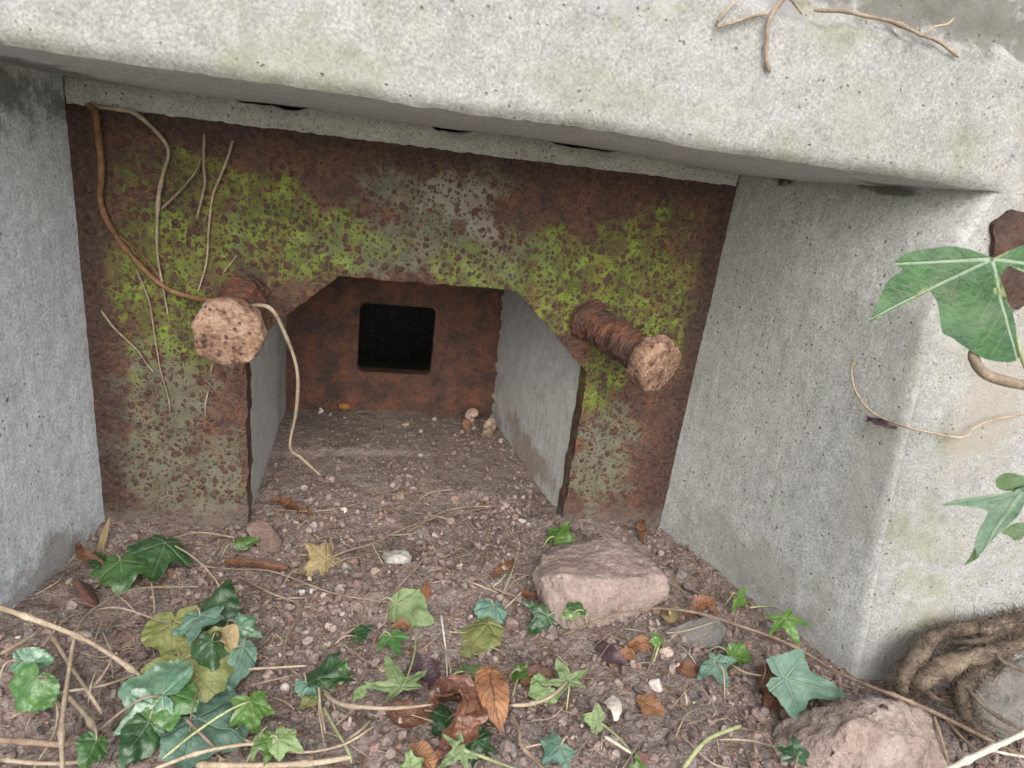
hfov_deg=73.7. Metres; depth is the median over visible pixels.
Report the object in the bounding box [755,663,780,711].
dead leaf
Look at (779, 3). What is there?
dead vine
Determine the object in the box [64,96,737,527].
embrasure plate
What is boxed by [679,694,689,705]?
pebble
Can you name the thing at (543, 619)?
ivy leaf
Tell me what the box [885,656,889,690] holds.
stem
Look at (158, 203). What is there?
dead root
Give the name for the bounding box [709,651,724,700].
ivy leaf
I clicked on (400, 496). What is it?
pebble
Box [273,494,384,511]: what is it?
straw
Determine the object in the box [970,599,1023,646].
hairy root
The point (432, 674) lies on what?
dead leaf
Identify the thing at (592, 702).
pebble
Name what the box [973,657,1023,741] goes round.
rock
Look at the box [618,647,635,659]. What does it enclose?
dead leaf
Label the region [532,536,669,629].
rock
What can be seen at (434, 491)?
dry fibre
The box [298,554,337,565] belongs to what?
stem
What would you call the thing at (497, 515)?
pebble
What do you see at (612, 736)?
pebble
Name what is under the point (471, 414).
snail shell
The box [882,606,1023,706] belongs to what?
hairy root
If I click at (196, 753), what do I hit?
stem
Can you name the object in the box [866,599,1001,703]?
hairy root
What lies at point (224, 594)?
ivy leaf
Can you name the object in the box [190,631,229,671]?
ivy leaf
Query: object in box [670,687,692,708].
dry fibre
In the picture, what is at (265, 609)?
twig
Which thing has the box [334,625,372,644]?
ivy leaf
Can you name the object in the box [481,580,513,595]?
dry fibre
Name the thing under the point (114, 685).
pebble
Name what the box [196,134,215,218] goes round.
twig
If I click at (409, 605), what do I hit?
ivy leaf
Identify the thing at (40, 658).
ivy leaf
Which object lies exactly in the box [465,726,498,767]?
ivy leaf
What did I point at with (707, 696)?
straw
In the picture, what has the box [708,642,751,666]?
ivy leaf
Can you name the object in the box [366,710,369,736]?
dry fibre
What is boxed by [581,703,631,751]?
ivy leaf
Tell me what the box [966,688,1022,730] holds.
hairy root
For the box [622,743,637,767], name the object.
dry fibre
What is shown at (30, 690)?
ivy leaf
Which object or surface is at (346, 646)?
twig
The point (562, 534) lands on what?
ivy leaf
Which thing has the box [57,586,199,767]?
stem
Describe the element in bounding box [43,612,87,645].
dry fibre
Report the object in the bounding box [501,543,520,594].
stem
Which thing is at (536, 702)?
stem
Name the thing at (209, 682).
ivy leaf
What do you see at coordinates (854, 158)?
bunker wall
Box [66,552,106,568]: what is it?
ivy leaf
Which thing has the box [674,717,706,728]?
dry fibre
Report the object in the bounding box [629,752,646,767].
ivy leaf
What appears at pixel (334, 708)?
dry fibre
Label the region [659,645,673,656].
pebble
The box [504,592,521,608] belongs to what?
straw
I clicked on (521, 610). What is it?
pebble
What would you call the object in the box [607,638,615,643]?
pebble
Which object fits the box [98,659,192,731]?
ivy leaf
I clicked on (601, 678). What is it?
dry fibre
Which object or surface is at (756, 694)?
pebble
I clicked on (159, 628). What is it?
ivy leaf
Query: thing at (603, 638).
dry fibre
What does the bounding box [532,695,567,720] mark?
stem
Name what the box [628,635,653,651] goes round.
dead leaf
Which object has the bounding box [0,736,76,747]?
root
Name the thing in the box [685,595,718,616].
dead leaf
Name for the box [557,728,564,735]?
pebble
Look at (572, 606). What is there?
ivy leaf
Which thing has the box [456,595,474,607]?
dry fibre
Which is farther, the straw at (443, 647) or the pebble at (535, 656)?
the pebble at (535, 656)
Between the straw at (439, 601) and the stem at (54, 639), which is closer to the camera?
the stem at (54, 639)
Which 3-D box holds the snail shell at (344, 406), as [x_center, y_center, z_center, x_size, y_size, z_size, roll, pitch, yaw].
[-0.281,0.040,1.139,0.022,0.020,0.023,3,21,-12]
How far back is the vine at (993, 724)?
0.66 m
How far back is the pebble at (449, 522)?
0.88 m
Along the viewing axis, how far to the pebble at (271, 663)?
0.63 m
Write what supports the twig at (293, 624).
on the ground at (306, 425)
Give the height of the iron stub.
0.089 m
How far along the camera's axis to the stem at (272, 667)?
0.61 m
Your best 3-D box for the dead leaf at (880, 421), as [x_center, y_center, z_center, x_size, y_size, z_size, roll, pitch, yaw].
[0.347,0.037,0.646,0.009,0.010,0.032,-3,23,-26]
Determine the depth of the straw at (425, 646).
0.66 m
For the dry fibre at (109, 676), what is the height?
0.008 m
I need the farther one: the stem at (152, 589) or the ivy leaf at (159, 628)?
the stem at (152, 589)
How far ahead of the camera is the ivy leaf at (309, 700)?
0.59 m
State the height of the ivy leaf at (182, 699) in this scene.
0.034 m
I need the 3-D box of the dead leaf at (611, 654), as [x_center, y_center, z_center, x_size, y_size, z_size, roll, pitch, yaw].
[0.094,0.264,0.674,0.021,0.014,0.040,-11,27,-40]
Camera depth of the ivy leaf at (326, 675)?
0.60 m
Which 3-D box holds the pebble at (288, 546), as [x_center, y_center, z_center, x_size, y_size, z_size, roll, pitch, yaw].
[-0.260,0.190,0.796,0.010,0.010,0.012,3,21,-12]
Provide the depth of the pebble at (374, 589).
0.72 m
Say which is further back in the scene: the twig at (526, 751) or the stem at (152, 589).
the stem at (152, 589)
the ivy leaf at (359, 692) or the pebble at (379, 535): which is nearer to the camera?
the ivy leaf at (359, 692)
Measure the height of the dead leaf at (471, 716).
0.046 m
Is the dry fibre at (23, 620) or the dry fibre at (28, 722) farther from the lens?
the dry fibre at (23, 620)
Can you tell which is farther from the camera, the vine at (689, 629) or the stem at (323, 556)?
the stem at (323, 556)
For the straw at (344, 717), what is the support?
on the ground at (306, 425)
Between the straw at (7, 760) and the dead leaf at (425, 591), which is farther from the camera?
the dead leaf at (425, 591)
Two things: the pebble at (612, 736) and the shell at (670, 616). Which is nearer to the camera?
the pebble at (612, 736)
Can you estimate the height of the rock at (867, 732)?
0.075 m
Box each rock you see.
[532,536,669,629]
[772,696,949,767]
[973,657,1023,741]
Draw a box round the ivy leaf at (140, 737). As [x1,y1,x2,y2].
[118,708,165,767]
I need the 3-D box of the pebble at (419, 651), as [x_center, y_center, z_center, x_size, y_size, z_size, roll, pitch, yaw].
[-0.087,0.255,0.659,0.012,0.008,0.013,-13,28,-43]
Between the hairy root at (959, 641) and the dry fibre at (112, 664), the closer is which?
the dry fibre at (112, 664)
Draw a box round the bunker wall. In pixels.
[0,0,1023,689]
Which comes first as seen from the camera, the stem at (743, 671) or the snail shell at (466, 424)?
the stem at (743, 671)
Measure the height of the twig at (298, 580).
0.015 m
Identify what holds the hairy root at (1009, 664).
on the hairy root at (952, 664)
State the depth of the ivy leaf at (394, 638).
0.66 m
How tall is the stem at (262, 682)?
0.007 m
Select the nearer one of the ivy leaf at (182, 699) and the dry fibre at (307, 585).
the ivy leaf at (182, 699)
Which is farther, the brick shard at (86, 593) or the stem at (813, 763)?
the brick shard at (86, 593)
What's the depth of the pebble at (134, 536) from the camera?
0.78 m
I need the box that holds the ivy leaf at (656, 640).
[648,630,664,661]
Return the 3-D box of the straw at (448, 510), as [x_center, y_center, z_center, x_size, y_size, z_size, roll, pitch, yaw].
[-0.080,0.167,0.882,0.150,0.011,0.027,-11,27,-41]
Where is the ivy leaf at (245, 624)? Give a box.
[226,613,262,638]
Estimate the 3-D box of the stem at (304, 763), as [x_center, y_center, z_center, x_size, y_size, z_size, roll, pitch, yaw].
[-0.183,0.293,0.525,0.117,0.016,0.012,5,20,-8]
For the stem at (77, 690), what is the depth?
0.56 m
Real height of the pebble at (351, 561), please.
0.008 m
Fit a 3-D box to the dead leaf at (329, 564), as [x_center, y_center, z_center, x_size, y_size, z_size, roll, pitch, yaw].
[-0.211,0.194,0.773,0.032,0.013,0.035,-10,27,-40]
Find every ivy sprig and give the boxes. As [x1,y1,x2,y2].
[869,245,1023,389]
[941,473,1023,565]
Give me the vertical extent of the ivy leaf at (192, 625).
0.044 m
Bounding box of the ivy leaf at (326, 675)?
[306,650,355,733]
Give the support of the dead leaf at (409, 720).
on the ground at (306, 425)
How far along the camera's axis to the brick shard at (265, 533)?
0.80 m
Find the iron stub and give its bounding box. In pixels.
[989,209,1023,309]
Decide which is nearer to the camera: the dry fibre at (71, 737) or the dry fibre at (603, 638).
the dry fibre at (71, 737)
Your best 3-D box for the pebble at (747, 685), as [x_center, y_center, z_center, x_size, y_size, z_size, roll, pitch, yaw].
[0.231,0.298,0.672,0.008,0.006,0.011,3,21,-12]
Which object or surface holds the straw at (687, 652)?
on the ground at (306, 425)
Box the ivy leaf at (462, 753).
[439,732,515,767]
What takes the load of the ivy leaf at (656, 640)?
on the ground at (306, 425)
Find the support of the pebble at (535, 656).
on the ground at (306, 425)
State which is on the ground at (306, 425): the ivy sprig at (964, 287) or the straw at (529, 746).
the straw at (529, 746)
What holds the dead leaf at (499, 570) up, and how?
on the ground at (306, 425)
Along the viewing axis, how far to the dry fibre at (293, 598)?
0.70 m
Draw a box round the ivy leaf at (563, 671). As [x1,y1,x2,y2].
[541,658,588,710]
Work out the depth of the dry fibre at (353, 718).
0.57 m
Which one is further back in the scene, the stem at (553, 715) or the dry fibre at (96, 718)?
the stem at (553, 715)
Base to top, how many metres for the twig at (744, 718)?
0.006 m
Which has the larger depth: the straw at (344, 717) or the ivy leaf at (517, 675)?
the ivy leaf at (517, 675)
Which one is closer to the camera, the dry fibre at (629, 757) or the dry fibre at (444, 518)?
the dry fibre at (629, 757)
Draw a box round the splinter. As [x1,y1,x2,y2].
[96,518,110,551]
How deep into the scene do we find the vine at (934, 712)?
0.68 m
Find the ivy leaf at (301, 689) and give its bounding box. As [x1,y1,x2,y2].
[294,672,320,697]
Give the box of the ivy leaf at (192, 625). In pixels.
[171,605,223,646]
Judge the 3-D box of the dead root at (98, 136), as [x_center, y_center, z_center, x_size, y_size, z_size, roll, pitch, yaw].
[-0.310,-0.079,0.695,0.237,0.364,0.042,10,20,6]
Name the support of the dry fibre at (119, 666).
on the ground at (306, 425)
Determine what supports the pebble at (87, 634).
on the ground at (306, 425)
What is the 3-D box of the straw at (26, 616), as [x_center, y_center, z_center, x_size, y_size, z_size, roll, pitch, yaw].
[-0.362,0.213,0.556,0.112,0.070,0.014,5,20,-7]
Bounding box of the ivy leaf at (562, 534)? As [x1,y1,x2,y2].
[541,521,575,548]
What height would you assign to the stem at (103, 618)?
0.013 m
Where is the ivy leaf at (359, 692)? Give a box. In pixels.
[353,679,375,701]
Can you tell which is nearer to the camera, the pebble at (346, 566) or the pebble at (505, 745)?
the pebble at (505, 745)
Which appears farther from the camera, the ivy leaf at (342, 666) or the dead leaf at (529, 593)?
the dead leaf at (529, 593)
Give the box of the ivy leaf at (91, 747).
[75,726,108,767]
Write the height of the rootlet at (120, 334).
0.069 m
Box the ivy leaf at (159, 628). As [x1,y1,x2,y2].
[95,605,204,656]
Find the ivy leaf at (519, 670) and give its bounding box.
[507,665,529,678]
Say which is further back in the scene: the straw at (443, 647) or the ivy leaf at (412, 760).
the straw at (443, 647)
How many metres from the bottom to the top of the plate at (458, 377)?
0.511 m
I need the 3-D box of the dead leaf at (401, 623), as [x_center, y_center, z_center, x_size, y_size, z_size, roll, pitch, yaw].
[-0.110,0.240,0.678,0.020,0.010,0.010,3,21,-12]
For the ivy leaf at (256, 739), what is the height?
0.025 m
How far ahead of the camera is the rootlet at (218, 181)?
0.70 m
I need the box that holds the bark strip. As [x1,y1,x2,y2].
[224,558,287,571]
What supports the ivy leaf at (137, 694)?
on the ground at (306, 425)
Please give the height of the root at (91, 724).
0.009 m
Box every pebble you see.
[77,630,92,643]
[93,680,108,697]
[108,679,119,688]
[130,533,139,540]
[133,650,147,662]
[167,568,172,577]
[181,570,186,577]
[267,662,275,665]
[284,542,292,551]
[284,602,295,610]
[290,633,300,640]
[308,652,320,661]
[341,562,352,570]
[347,558,358,564]
[347,661,354,666]
[371,567,379,574]
[371,585,378,592]
[376,532,385,539]
[385,516,396,522]
[397,491,404,499]
[416,642,428,655]
[431,652,439,659]
[445,517,454,524]
[467,661,479,665]
[494,513,500,518]
[499,738,512,754]
[504,616,518,629]
[510,742,517,757]
[517,606,526,613]
[531,653,539,660]
[545,633,554,640]
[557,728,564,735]
[588,698,596,709]
[603,734,617,746]
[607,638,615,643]
[618,665,627,674]
[637,752,648,764]
[648,678,662,692]
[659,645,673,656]
[671,634,680,643]
[674,568,687,579]
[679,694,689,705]
[683,581,695,593]
[708,693,716,702]
[723,723,733,737]
[742,681,751,690]
[748,744,757,754]
[753,691,759,698]
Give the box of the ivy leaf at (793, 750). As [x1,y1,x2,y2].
[775,734,809,767]
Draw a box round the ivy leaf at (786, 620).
[750,605,810,645]
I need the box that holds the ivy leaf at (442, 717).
[430,704,455,734]
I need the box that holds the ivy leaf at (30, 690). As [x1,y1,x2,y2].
[9,662,60,712]
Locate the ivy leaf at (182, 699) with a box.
[144,680,198,731]
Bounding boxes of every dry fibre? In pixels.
[2,618,61,625]
[24,712,41,736]
[35,571,64,594]
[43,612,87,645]
[47,722,102,760]
[66,718,121,767]
[76,650,106,657]
[87,706,102,719]
[98,666,120,703]
[99,661,141,672]
[102,625,144,626]
[110,644,113,677]
[254,613,284,644]
[265,690,294,725]
[269,696,294,709]
[276,597,305,598]
[286,572,327,588]
[318,730,369,757]
[320,690,339,726]
[334,703,368,738]
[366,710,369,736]
[419,489,452,499]
[428,515,457,523]
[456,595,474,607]
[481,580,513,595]
[554,709,583,726]
[555,653,599,670]
[583,678,617,679]
[590,631,622,649]
[601,727,610,749]
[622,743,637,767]
[624,662,673,675]
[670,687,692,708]
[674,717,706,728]
[675,709,694,736]
[706,730,719,754]
[737,740,751,766]
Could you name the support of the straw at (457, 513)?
on the ground at (306, 425)
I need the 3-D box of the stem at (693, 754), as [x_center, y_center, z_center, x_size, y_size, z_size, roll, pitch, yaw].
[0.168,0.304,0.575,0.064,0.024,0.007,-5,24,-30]
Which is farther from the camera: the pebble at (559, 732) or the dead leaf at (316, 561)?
the dead leaf at (316, 561)
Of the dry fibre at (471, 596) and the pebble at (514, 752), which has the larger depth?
the dry fibre at (471, 596)
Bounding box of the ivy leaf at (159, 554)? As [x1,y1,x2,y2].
[127,532,235,581]
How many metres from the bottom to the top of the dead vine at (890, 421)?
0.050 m
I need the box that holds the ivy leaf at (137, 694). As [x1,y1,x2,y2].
[112,687,154,735]
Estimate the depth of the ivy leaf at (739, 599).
0.77 m
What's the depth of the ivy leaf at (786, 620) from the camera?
0.73 m
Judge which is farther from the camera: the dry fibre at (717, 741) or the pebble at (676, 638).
the pebble at (676, 638)
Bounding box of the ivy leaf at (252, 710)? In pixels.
[162,690,274,759]
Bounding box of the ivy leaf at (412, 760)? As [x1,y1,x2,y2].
[399,746,424,767]
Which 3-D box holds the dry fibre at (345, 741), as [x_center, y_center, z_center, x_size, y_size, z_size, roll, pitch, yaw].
[-0.136,0.289,0.550,0.049,0.008,0.001,14,21,17]
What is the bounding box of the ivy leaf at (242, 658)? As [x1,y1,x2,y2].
[226,636,257,690]
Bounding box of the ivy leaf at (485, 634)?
[460,616,503,657]
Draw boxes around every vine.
[560,607,1023,758]
[579,616,634,681]
[665,621,715,633]
[671,579,704,612]
[714,0,801,72]
[750,654,765,688]
[814,8,958,57]
[850,357,1023,437]
[941,705,1023,739]
[944,719,999,767]
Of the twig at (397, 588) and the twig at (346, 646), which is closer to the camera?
the twig at (346, 646)
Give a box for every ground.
[0,409,1023,767]
[357,361,575,405]
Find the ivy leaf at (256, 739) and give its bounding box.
[250,726,270,761]
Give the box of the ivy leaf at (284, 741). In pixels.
[269,725,303,761]
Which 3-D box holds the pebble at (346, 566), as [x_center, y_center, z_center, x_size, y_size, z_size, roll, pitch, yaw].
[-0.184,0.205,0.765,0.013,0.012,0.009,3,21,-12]
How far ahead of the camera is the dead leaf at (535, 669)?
0.64 m
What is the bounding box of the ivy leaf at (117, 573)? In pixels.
[90,552,144,595]
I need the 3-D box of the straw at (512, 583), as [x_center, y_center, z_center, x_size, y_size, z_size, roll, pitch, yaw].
[0.003,0.227,0.771,0.004,0.007,0.075,21,24,32]
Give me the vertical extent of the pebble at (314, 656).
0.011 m
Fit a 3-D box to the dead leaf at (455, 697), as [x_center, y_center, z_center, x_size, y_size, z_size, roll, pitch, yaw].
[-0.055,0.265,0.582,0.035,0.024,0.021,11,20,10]
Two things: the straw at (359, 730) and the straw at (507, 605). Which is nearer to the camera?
the straw at (359, 730)
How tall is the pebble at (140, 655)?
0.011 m
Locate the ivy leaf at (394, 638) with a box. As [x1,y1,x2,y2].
[376,628,409,657]
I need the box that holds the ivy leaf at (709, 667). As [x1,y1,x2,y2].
[697,654,736,687]
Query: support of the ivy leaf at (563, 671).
on the ground at (306, 425)
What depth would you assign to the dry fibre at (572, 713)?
0.60 m
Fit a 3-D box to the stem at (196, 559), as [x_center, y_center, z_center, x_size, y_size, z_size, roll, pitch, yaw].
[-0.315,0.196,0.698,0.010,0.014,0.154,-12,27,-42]
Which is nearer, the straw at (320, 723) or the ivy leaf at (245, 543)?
the straw at (320, 723)
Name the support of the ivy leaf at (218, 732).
on the ground at (306, 425)
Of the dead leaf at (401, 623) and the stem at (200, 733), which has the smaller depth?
the stem at (200, 733)
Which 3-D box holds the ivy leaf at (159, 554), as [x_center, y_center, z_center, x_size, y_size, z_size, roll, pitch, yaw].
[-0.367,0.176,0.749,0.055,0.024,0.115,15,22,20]
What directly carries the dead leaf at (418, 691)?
on the ground at (306, 425)
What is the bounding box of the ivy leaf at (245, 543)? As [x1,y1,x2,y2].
[221,536,259,557]
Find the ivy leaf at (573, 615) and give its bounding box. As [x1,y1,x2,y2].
[561,608,587,626]
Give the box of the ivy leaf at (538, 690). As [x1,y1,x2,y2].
[528,673,557,705]
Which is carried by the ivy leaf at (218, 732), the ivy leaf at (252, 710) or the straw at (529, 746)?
the ivy leaf at (252, 710)
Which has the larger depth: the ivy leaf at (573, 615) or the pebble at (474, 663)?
the ivy leaf at (573, 615)
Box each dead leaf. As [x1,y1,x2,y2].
[75,541,105,564]
[215,624,238,649]
[270,497,313,514]
[299,542,330,575]
[306,541,343,567]
[382,699,433,727]
[391,618,411,628]
[403,670,424,694]
[404,741,437,767]
[407,656,440,686]
[421,582,430,601]
[427,677,466,706]
[431,673,488,763]
[474,666,509,730]
[489,559,516,577]
[518,589,537,596]
[520,664,553,685]
[594,638,625,664]
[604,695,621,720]
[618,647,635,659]
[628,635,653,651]
[636,694,664,715]
[637,519,646,543]
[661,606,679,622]
[675,660,698,677]
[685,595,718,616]
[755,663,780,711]
[865,416,896,428]
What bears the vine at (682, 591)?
on the ground at (306, 425)
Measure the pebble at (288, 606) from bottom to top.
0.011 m
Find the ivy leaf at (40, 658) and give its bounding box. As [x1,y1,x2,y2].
[0,647,53,680]
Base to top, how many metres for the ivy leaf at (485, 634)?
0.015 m
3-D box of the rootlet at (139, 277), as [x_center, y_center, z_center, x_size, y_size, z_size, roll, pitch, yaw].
[-0.386,-0.042,0.736,0.026,0.162,0.002,3,21,-12]
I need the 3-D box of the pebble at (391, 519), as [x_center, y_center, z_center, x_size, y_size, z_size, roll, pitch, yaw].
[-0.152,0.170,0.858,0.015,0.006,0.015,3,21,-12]
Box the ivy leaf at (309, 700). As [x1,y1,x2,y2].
[299,691,323,708]
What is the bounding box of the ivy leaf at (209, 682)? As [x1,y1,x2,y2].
[140,626,238,702]
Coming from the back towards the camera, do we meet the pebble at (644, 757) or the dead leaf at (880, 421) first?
the dead leaf at (880, 421)
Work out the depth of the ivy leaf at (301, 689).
0.59 m
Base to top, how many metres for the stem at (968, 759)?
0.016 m
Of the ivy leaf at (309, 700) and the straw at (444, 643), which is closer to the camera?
the ivy leaf at (309, 700)
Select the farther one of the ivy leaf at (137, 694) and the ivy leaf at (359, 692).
the ivy leaf at (359, 692)
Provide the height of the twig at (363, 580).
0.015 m
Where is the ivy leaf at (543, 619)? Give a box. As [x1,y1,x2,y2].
[523,602,558,634]
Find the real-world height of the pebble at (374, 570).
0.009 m
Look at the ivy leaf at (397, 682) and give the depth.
0.60 m
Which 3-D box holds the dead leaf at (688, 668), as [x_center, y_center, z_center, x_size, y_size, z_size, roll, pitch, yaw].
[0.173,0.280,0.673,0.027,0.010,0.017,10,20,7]
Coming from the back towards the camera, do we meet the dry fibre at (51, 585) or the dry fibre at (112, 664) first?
the dry fibre at (51, 585)
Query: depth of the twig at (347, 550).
0.81 m
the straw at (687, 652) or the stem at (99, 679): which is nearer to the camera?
the stem at (99, 679)
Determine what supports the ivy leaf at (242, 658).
on the ground at (306, 425)
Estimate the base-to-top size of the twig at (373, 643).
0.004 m
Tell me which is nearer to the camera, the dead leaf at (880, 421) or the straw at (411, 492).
the dead leaf at (880, 421)
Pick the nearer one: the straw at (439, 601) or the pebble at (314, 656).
the pebble at (314, 656)
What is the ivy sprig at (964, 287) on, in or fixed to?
attached to the bunker wall
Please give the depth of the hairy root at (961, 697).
0.66 m
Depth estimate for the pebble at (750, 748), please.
0.60 m
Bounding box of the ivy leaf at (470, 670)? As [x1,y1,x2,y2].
[452,664,485,677]
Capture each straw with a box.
[0,605,141,675]
[0,757,76,765]
[88,667,97,705]
[243,725,375,753]
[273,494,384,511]
[318,700,324,746]
[322,706,351,763]
[335,710,352,725]
[346,719,371,740]
[371,481,451,494]
[407,505,496,531]
[421,631,441,649]
[431,586,449,614]
[439,498,471,530]
[439,639,450,674]
[440,614,447,675]
[466,580,496,592]
[497,573,531,600]
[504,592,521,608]
[520,743,540,748]
[677,643,696,664]
[679,733,729,767]
[682,683,687,704]
[698,683,717,713]
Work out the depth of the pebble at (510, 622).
0.71 m
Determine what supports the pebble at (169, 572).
on the ground at (306, 425)
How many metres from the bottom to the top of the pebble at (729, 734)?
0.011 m
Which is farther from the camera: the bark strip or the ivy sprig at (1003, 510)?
the bark strip
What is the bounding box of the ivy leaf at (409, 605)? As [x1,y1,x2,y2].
[377,588,433,627]
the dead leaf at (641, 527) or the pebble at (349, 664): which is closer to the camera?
the pebble at (349, 664)
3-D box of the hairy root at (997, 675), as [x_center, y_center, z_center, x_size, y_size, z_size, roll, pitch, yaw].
[0.491,0.271,0.678,0.012,0.032,0.066,21,24,32]
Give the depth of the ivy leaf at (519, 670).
0.64 m
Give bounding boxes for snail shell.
[338,402,349,411]
[462,418,470,429]
[465,408,478,423]
[482,417,496,437]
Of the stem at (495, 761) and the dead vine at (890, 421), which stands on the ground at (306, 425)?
the stem at (495, 761)
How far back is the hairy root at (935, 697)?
0.66 m
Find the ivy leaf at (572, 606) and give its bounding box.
[566,601,586,626]
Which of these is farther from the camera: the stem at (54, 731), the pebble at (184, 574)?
the pebble at (184, 574)
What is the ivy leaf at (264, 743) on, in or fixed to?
on the ground at (306, 425)
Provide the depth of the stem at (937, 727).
0.62 m
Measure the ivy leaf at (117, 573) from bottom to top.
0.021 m
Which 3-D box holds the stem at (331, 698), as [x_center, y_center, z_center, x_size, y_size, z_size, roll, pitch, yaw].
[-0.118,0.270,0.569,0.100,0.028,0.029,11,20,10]
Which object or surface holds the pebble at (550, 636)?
on the ground at (306, 425)
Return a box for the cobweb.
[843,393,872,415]
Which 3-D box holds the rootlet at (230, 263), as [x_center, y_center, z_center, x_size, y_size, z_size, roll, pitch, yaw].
[-0.298,-0.125,0.719,0.016,0.022,0.002,3,21,-12]
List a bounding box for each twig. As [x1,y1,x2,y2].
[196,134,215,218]
[202,566,388,602]
[237,575,303,678]
[263,595,272,622]
[328,507,491,558]
[341,642,384,668]
[354,631,377,689]
[357,543,365,620]
[383,538,436,624]
[509,710,542,767]
[737,708,756,762]
[739,727,779,756]
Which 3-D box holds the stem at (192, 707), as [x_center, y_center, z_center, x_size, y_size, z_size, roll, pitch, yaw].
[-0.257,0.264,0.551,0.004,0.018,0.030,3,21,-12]
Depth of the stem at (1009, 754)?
0.61 m
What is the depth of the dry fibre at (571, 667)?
0.66 m
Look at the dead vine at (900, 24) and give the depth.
0.51 m
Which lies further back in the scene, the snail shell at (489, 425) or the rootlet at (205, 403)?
the snail shell at (489, 425)
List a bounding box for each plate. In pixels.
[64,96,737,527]
[286,276,504,417]
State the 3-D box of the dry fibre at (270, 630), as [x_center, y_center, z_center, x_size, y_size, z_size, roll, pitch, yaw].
[-0.239,0.242,0.665,0.002,0.008,0.054,15,21,20]
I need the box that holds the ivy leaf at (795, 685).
[766,644,846,718]
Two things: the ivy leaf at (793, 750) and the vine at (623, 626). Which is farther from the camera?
the vine at (623, 626)
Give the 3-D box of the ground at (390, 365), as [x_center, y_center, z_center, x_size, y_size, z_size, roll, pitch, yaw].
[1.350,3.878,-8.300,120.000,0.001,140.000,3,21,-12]
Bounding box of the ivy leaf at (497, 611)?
[474,598,507,623]
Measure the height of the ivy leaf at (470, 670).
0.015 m
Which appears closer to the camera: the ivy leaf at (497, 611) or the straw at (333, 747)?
the straw at (333, 747)
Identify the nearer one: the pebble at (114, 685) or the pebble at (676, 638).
the pebble at (114, 685)
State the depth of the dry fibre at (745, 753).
0.59 m
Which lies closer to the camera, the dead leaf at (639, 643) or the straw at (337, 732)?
the straw at (337, 732)
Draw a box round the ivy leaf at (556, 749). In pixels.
[539,731,575,767]
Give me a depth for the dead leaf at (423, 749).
0.55 m
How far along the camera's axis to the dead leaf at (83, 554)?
0.72 m
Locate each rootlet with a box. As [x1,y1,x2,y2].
[101,310,154,372]
[136,270,169,411]
[198,140,234,290]
[204,391,208,417]
[222,255,236,273]
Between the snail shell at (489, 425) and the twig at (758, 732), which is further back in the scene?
the snail shell at (489, 425)
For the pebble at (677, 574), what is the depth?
0.83 m
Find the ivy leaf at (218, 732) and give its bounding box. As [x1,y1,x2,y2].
[160,688,249,767]
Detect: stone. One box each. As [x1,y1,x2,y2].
[382,549,411,564]
[663,615,727,649]
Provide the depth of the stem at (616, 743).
0.57 m
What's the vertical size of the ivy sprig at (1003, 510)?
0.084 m
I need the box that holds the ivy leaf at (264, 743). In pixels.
[246,731,284,766]
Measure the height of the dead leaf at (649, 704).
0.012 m
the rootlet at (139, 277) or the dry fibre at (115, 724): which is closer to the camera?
the dry fibre at (115, 724)
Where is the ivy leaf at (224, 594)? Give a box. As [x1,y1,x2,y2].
[199,578,239,629]
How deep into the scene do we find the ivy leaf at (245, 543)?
0.79 m
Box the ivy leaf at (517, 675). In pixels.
[511,663,528,696]
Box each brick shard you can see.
[72,579,99,608]
[246,519,281,552]
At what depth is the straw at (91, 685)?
0.56 m
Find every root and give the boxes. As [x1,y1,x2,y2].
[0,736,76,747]
[68,694,96,731]
[85,101,320,475]
[92,102,201,316]
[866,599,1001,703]
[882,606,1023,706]
[923,690,953,705]
[932,635,1019,760]
[943,628,1018,644]
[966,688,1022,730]
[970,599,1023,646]
[986,642,1023,674]
[992,635,1010,682]
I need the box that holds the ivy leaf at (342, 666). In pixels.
[335,660,349,684]
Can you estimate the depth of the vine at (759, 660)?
0.69 m
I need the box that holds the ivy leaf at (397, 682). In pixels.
[361,625,426,701]
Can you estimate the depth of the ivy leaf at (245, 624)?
0.63 m
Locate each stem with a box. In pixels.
[0,626,46,654]
[11,674,135,718]
[33,701,58,767]
[51,635,102,714]
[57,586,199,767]
[85,631,111,696]
[94,593,114,641]
[151,581,154,615]
[154,742,253,767]
[175,545,219,586]
[184,717,218,751]
[190,688,200,731]
[195,755,352,767]
[248,674,295,686]
[249,665,306,669]
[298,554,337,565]
[323,691,433,709]
[469,750,512,767]
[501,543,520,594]
[510,680,567,706]
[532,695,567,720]
[604,735,632,754]
[623,628,651,633]
[646,647,654,672]
[682,724,741,767]
[718,738,820,767]
[731,664,761,675]
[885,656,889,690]
[932,714,948,764]
[942,730,1023,767]
[995,750,1023,757]
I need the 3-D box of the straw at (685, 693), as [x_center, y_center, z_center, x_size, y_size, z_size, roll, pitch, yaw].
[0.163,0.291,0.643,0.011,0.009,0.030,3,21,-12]
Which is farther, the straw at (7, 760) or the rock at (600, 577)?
the rock at (600, 577)
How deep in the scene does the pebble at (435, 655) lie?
0.66 m
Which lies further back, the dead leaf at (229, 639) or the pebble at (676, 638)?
the pebble at (676, 638)
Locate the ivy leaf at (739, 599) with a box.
[724,586,747,612]
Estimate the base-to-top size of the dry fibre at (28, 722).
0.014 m

